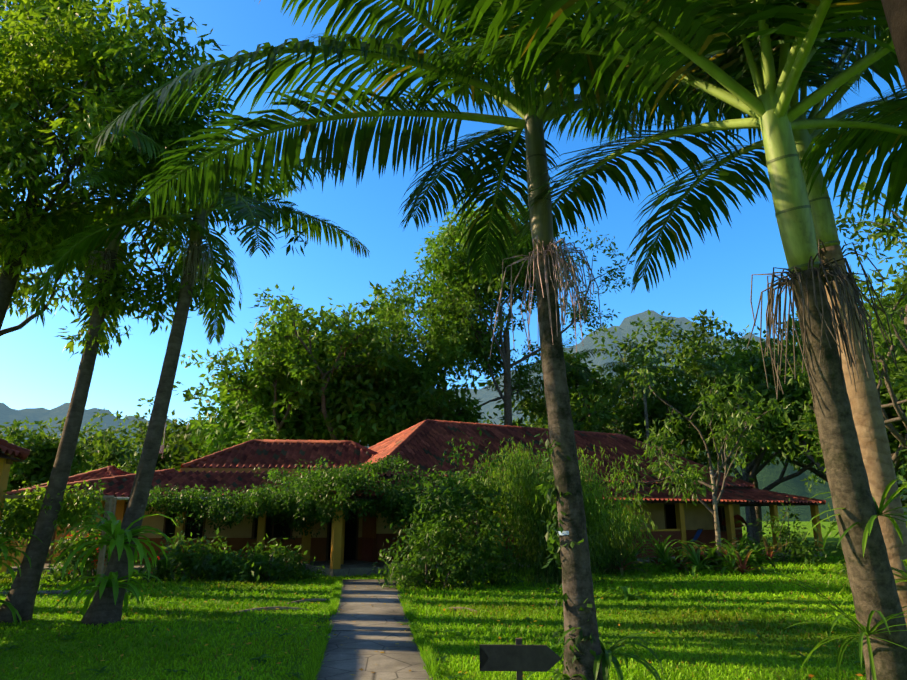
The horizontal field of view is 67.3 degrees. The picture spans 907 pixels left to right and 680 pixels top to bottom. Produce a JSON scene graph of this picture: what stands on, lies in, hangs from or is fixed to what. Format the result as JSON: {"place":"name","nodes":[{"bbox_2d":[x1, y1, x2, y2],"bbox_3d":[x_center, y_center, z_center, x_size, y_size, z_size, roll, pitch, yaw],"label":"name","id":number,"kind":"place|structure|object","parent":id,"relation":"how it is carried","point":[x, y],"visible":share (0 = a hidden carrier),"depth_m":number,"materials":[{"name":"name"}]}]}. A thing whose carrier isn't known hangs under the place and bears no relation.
{"place":"outdoors","nodes":[
{"label":"outdoors","id":0,"kind":"place"},
{"bbox_2d":[0,479,107,557],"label":"pergola leaves","id":1,"kind":"object","parent":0,"point":[21,515],"visible":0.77,"depth_m":12.16,"materials":[{"name":"green plant"}]},
{"bbox_2d":[315,579,432,679],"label":"path","id":2,"kind":"structure","parent":0,"point":[376,627],"depth_m":9.45,"materials":[{"name":"grey stone"}]},
{"bbox_2d":[333,581,414,679],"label":"fallen leaves","id":3,"kind":"object","parent":2,"relation":"on","point":[376,651],"visible":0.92,"depth_m":9.85,"materials":[{"name":"brown plant"}]},
{"bbox_2d":[0,310,797,461],"bbox_3d":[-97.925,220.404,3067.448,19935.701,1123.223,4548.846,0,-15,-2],"label":"mountain","id":4,"kind":"structure","parent":0,"point":[8,414],"depth_m":3397.26,"materials":[{"name":"grey stone"}]},
{"bbox_2d":[0,425,821,506],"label":"house roof underside","id":5,"kind":"object","parent":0,"point":[14,459],"visible":0.04,"depth_m":27.18,"materials":[{"name":"brown wood"}]},
{"bbox_2d":[0,458,823,571],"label":"house walls","id":6,"kind":"structure","parent":0,"point":[336,543],"depth_m":23.94,"materials":[{"name":"yellow paint"}]},
{"bbox_2d":[6,455,818,505],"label":"roof","id":7,"kind":"structure","parent":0,"point":[9,461],"depth_m":26.52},
{"bbox_2d":[0,521,906,679],"bbox_3d":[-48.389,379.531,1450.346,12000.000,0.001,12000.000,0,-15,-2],"label":"ground","id":8,"kind":"structure","parent":0,"point":[831,543],"depth_m":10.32,"materials":[{"name":"green plant"}]},
{"bbox_2d":[0,417,107,489],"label":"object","id":9,"kind":"object","parent":8,"relation":"on","point":[36,460],"depth_m":46.73,"materials":[{"name":"green plant"}]},
{"bbox_2d":[3,495,116,598],"bbox_3d":[-10.572,4.401,14.651,8.249,2.243,6.889,0,-15,-2],"label":"pergola frame","id":10,"kind":"object","parent":8,"relation":"on","point":[110,505],"visible":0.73,"depth_m":12.48,"materials":[{"name":"brown wood"}]},
{"bbox_2d":[0,590,128,594],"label":"side path","id":11,"kind":"structure","parent":8,"relation":"on","point":[43,592],"depth_m":15.46,"materials":[{"name":"grey stone"}]},
{"bbox_2d":[41,520,153,586],"bbox_3d":[-9.756,5.953,18.315,3.178,2.707,3.034,0,-15,-2],"label":"shrub","id":12,"kind":"object","parent":8,"relation":"on","point":[66,544],"depth_m":17.75,"materials":[{"name":"green plant"}]},
{"bbox_2d":[77,408,140,473],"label":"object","id":13,"kind":"object","parent":8,"relation":"on","point":[110,459],"depth_m":66.82,"materials":[{"name":"green plant"}]},
{"bbox_2d":[79,421,139,460],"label":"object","id":14,"kind":"object","parent":8,"relation":"on","point":[98,423],"visible":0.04,"depth_m":81.19,"materials":[{"name":"green plant"}]},
{"bbox_2d":[67,531,159,573],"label":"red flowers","id":15,"kind":"object","parent":8,"relation":"on","point":[98,552],"visible":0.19,"depth_m":17.71,"materials":[{"name":"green plant"}]},
{"bbox_2d":[78,396,172,472],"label":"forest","id":16,"kind":"object","parent":8,"relation":"on","point":[140,436],"visible":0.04,"depth_m":58.16,"materials":[{"name":"green plant"}]},
{"bbox_2d":[0,101,297,623],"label":"palm","id":17,"kind":"object","parent":8,"relation":"on","point":[21,595],"depth_m":12.36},
{"bbox_2d":[105,213,121,252],"bbox_3d":[-6.577,-2.051,13.201,0.252,0.807,0.258,0,-15,-2],"label":"palm tree","id":18,"kind":"object","parent":17,"relation":"attached to","point":[111,247],"visible":0.4,"depth_m":13.07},
{"bbox_2d":[0,0,307,357],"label":"tree","id":19,"kind":"object","parent":8,"relation":"on","point":[64,72],"depth_m":11.86,"materials":[{"name":"green plant"}]},
{"bbox_2d":[89,409,221,473],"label":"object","id":20,"kind":"object","parent":8,"relation":"on","point":[165,459],"depth_m":47.94,"materials":[{"name":"green plant"}]},
{"bbox_2d":[1,69,369,626],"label":"palm","id":21,"kind":"object","parent":8,"relation":"on","point":[259,211],"depth_m":12.31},
{"bbox_2d":[189,208,206,244],"bbox_3d":[-4.905,-2.185,13.082,0.268,0.813,0.258,0,-15,-2],"label":"palm tree","id":22,"kind":"object","parent":21,"relation":"attached to","point":[198,218],"visible":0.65,"depth_m":12.99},
{"bbox_2d":[136,528,252,582],"bbox_3d":[-7.228,6.359,19.304,3.664,2.060,2.708,0,-15,-2],"label":"shrub","id":23,"kind":"object","parent":8,"relation":"on","point":[195,564],"depth_m":18.81,"materials":[{"name":"green plant"}]},
{"bbox_2d":[160,416,233,470],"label":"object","id":24,"kind":"object","parent":8,"relation":"on","point":[193,451],"depth_m":45.29,"materials":[{"name":"green plant"}]},
{"bbox_2d":[175,373,230,466],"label":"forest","id":25,"kind":"object","parent":8,"relation":"on","point":[202,432],"visible":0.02,"depth_m":46.55,"materials":[{"name":"green plant"}]},
{"bbox_2d":[206,533,324,583],"bbox_3d":[-5.260,6.247,18.845,3.369,1.756,2.579,0,-15,-2],"label":"shrub","id":26,"kind":"object","parent":8,"relation":"on","point":[254,561],"depth_m":18.54,"materials":[{"name":"green plant"}]},
{"bbox_2d":[84,269,491,473],"bbox_3d":[-7.145,3.876,42.063,20.010,18.723,21.293,0,-15,-2],"label":"tree","id":27,"kind":"object","parent":8,"relation":"on","point":[274,350],"depth_m":37.41,"materials":[{"name":"green plant"}]},
{"bbox_2d":[232,598,476,612],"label":"surface roots","id":28,"kind":"object","parent":8,"relation":"on","point":[296,608],"visible":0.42,"depth_m":12.72,"materials":[{"name":"plant"}]},
{"bbox_2d":[0,423,821,576],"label":"house porch slab","id":29,"kind":"structure","parent":8,"relation":"on","point":[352,567],"depth_m":21.50,"materials":[{"name":"grey concrete"}]},
{"bbox_2d":[144,453,530,549],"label":"vine leaves","id":30,"kind":"object","parent":29,"relation":"attached to","point":[295,507],"visible":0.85,"depth_m":20.95,"materials":[{"name":"green plant"}]},
{"bbox_2d":[0,419,825,504],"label":"house roof tiles","id":31,"kind":"object","parent":29,"relation":"on","point":[268,453],"visible":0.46,"depth_m":27.25,"materials":[{"name":"red tile"}]},
{"bbox_2d":[721,514,746,527],"bbox_3d":[12.259,7.914,29.776,1.017,0.576,2.798,-8,-17,28],"label":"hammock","id":32,"kind":"object","parent":29,"relation":"hanging from","point":[737,518],"visible":0.5,"depth_m":29.34,"materials":[{"name":"fabric"}]},
{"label":"deck chair frame","id":33,"kind":"object","parent":29,"relation":"on","visible":0},
{"bbox_2d":[687,529,702,542],"bbox_3d":[10.045,8.178,28.450,0.600,0.550,0.500,-12,-19,40],"label":"deck chair canvas","id":34,"kind":"object","parent":33,"relation":"on","point":[697,535],"visible":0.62,"depth_m":28.39,"materials":[{"name":"fabric"}]},
{"bbox_2d":[370,506,491,591],"bbox_3d":[-0.522,5.326,16.844,3.007,2.492,2.550,0,-15,-2],"label":"entrance shrub","id":35,"kind":"object","parent":8,"relation":"on","point":[436,535],"depth_m":16.56,"materials":[{"name":"green plant"}]},
{"bbox_2d":[2,579,862,679],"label":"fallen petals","id":36,"kind":"object","parent":8,"relation":"on","point":[858,674],"visible":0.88,"depth_m":10.32,"materials":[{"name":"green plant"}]},
{"bbox_2d":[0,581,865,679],"bbox_3d":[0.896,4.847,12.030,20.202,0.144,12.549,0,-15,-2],"label":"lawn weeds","id":37,"kind":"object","parent":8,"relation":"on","point":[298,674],"visible":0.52,"depth_m":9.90,"materials":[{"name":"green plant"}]},
{"bbox_2d":[333,264,546,412],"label":"tall tree","id":38,"kind":"object","parent":8,"relation":"on","point":[404,333],"depth_m":42.27,"materials":[{"name":"green plant"}]},
{"bbox_2d":[406,299,516,389],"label":"tree crown leaves","id":39,"kind":"object","parent":38,"relation":"attached to","point":[465,355],"visible":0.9,"depth_m":40.90,"materials":[{"name":"green plant"}]},
{"bbox_2d":[0,479,906,679],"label":"bromeliad leaves","id":40,"kind":"object","parent":8,"relation":"on","point":[115,532],"visible":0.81,"depth_m":10.50,"materials":[{"name":"green plant"}]},
{"bbox_2d":[388,427,524,589],"bbox_3d":[0.085,4.714,18.028,3.656,4.670,3.634,0,-15,-2],"label":"entrance shrub","id":41,"kind":"object","parent":8,"relation":"on","point":[433,496],"depth_m":17.57,"materials":[{"name":"green plant"}]},
{"bbox_2d":[85,0,885,679],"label":"palm tree","id":42,"kind":"object","parent":8,"relation":"on","point":[401,29],"depth_m":7.95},
{"bbox_2d":[524,106,553,254],"bbox_3d":[0.984,-1.876,7.921,0.301,1.908,0.269,0,-15,-2],"label":"palm tree","id":43,"kind":"object","parent":42,"relation":"attached to","point":[541,219],"visible":0.69,"depth_m":7.80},
{"bbox_2d":[558,531,568,534],"bbox_3d":[1.198,1.976,7.003,0.272,0.060,0.270,0,-15,-2],"label":"sign","id":44,"kind":"object","parent":42,"relation":"attached to","point":[564,533],"visible":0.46,"depth_m":6.90,"materials":[{"name":"white"}]},
{"bbox_2d":[534,431,601,679],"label":"trunk climber leaves","id":45,"kind":"object","parent":42,"relation":"attached to","point":[550,488],"visible":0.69,"depth_m":6.94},
{"bbox_2d":[403,184,634,425],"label":"tall tree","id":46,"kind":"object","parent":8,"relation":"on","point":[450,235],"depth_m":41.17,"materials":[{"name":"green plant"}]},
{"bbox_2d":[479,638,561,679],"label":"direction sign","id":47,"kind":"object","parent":8,"relation":"on","point":[519,658],"visible":1,"depth_m":5.08,"materials":[{"name":"grey wood"}]},
{"bbox_2d":[479,390,622,427],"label":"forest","id":48,"kind":"object","parent":8,"relation":"on","point":[516,421],"depth_m":63.07,"materials":[{"name":"green plant"}]},
{"bbox_2d":[492,464,612,582],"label":"bamboo bush culms","id":49,"kind":"object","parent":8,"relation":"on","point":[545,538],"visible":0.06,"depth_m":17.95,"materials":[{"name":"green plant"}]},
{"bbox_2d":[462,435,648,587],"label":"bamboo bush leaves","id":50,"kind":"object","parent":8,"relation":"on","point":[524,483],"visible":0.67,"depth_m":17.76,"materials":[{"name":"green plant"}]},
{"bbox_2d":[519,337,607,389],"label":"tree","id":51,"kind":"object","parent":8,"relation":"on","point":[577,369],"depth_m":43.69,"materials":[{"name":"green plant"}]},
{"bbox_2d":[479,348,657,434],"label":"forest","id":52,"kind":"object","parent":8,"relation":"on","point":[592,399],"depth_m":43.35,"materials":[{"name":"green plant"}]},
{"bbox_2d":[539,492,665,574],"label":"bamboo bush leaves","id":53,"kind":"object","parent":8,"relation":"on","point":[618,549],"visible":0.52,"depth_m":21.21,"materials":[{"name":"green plant"}]},
{"bbox_2d":[593,337,696,444],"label":"forest palm","id":54,"kind":"object","parent":8,"relation":"on","point":[635,359],"depth_m":41.01,"materials":[{"name":"green plant"}]},
{"bbox_2d":[586,319,713,452],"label":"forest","id":55,"kind":"object","parent":8,"relation":"on","point":[660,408],"depth_m":43.74,"materials":[{"name":"green plant"}]},
{"bbox_2d":[398,0,906,679],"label":"palm","id":56,"kind":"object","parent":8,"relation":"on","point":[774,13],"depth_m":5.13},
{"bbox_2d":[757,92,819,273],"bbox_3d":[2.487,-1.172,5.090,0.528,1.358,0.243,13,-19,-41],"label":"palm crownshaft","id":57,"kind":"object","parent":56,"relation":"attached to","point":[792,208],"visible":0.88,"depth_m":5.00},
{"bbox_2d":[571,358,761,466],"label":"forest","id":58,"kind":"object","parent":8,"relation":"on","point":[697,443],"depth_m":49.90,"materials":[{"name":"green plant"}]},
{"bbox_2d":[428,0,906,625],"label":"palm","id":59,"kind":"object","parent":8,"relation":"on","point":[702,205],"depth_m":6.45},
{"bbox_2d":[792,114,839,248],"bbox_3d":[3.238,-1.439,6.198,0.406,1.315,0.242,4,-15,-16],"label":"palm crownshaft","id":60,"kind":"object","parent":59,"relation":"attached to","point":[826,232],"visible":0.4,"depth_m":6.05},
{"bbox_2d":[590,532,790,575],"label":"cordyline leaves","id":61,"kind":"object","parent":8,"relation":"on","point":[699,558],"visible":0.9,"depth_m":21.67,"materials":[{"name":"green plant"}]},
{"bbox_2d":[602,342,802,570],"bbox_3d":[8.099,3.876,23.322,6.057,7.681,7.270,0,-15,-2],"label":"tree","id":62,"kind":"object","parent":8,"relation":"on","point":[689,479],"depth_m":22.71,"materials":[{"name":"green plant"}]},
{"bbox_2d":[635,335,821,544],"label":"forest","id":63,"kind":"object","parent":8,"relation":"on","point":[727,366],"depth_m":41.00,"materials":[{"name":"green plant"}]},
{"bbox_2d":[693,340,789,547],"bbox_3d":[16.409,5.899,38.427,5.861,11.347,6.011,0,-15,-2],"label":"forest palm","id":64,"kind":"object","parent":8,"relation":"on","point":[732,369],"depth_m":38.49,"materials":[{"name":"green plant"}]},
{"bbox_2d":[629,309,902,541],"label":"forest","id":65,"kind":"object","parent":8,"relation":"on","point":[662,333],"depth_m":50.37,"materials":[{"name":"green plant"}]},
{"bbox_2d":[729,498,827,565],"bbox_3d":[12.345,7.459,25.612,3.570,2.953,3.357,0,-15,-2],"label":"shrub","id":66,"kind":"object","parent":8,"relation":"on","point":[806,553],"depth_m":25.55,"materials":[{"name":"green plant"}]},
{"bbox_2d":[672,311,899,481],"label":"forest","id":67,"kind":"object","parent":8,"relation":"on","point":[790,341],"depth_m":40.30,"materials":[{"name":"green plant"}]},
{"bbox_2d":[741,337,906,508],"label":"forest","id":68,"kind":"object","parent":8,"relation":"on","point":[885,397],"depth_m":35.57,"materials":[{"name":"green plant"}]},
{"bbox_2d":[759,267,906,470],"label":"tree","id":69,"kind":"object","parent":8,"relation":"on","point":[807,416],"depth_m":24.31,"materials":[{"name":"green plant"}]},
{"bbox_2d":[776,345,898,383],"bbox_3d":[20.850,5.173,36.381,6.509,11.714,5.378,0,-15,-2],"label":"tree","id":70,"kind":"object","parent":8,"relation":"on","point":[791,358],"depth_m":37.58,"materials":[{"name":"green plant"}]},
{"bbox_2d":[773,303,903,492],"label":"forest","id":71,"kind":"object","parent":8,"relation":"on","point":[796,467],"depth_m":56.44,"materials":[{"name":"green plant"}]},
{"bbox_2d":[802,442,906,597],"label":"plant","id":72,"kind":"object","parent":8,"relation":"on","point":[900,477],"visible":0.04,"depth_m":15.53,"materials":[{"name":"green plant"}]},
{"bbox_2d":[834,175,906,475],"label":"tree","id":73,"kind":"object","parent":8,"relation":"on","point":[894,233],"depth_m":17.73,"materials":[{"name":"green plant"}]},
{"bbox_2d":[866,271,906,433],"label":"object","id":74,"kind":"object","parent":8,"relation":"on","point":[899,291],"depth_m":35.93,"materials":[{"name":"green plant"}]},
{"bbox_2d":[881,0,906,89],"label":"trunk","id":75,"kind":"object","parent":8,"relation":"on","point":[895,11],"visible":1,"depth_m":2.42,"materials":[{"name":"brown plant"}]},
{"bbox_2d":[0,0,906,424],"label":"sky","id":76,"kind":"structure","parent":0,"point":[35,372],"materials":[{"name":"blue"}]},
{"bbox_2d":[620,419,906,520],"bbox_3d":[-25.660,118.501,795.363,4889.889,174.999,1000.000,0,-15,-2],"label":"mountain","id":77,"kind":"structure","parent":0,"point":[768,475],"depth_m":418.08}
]}

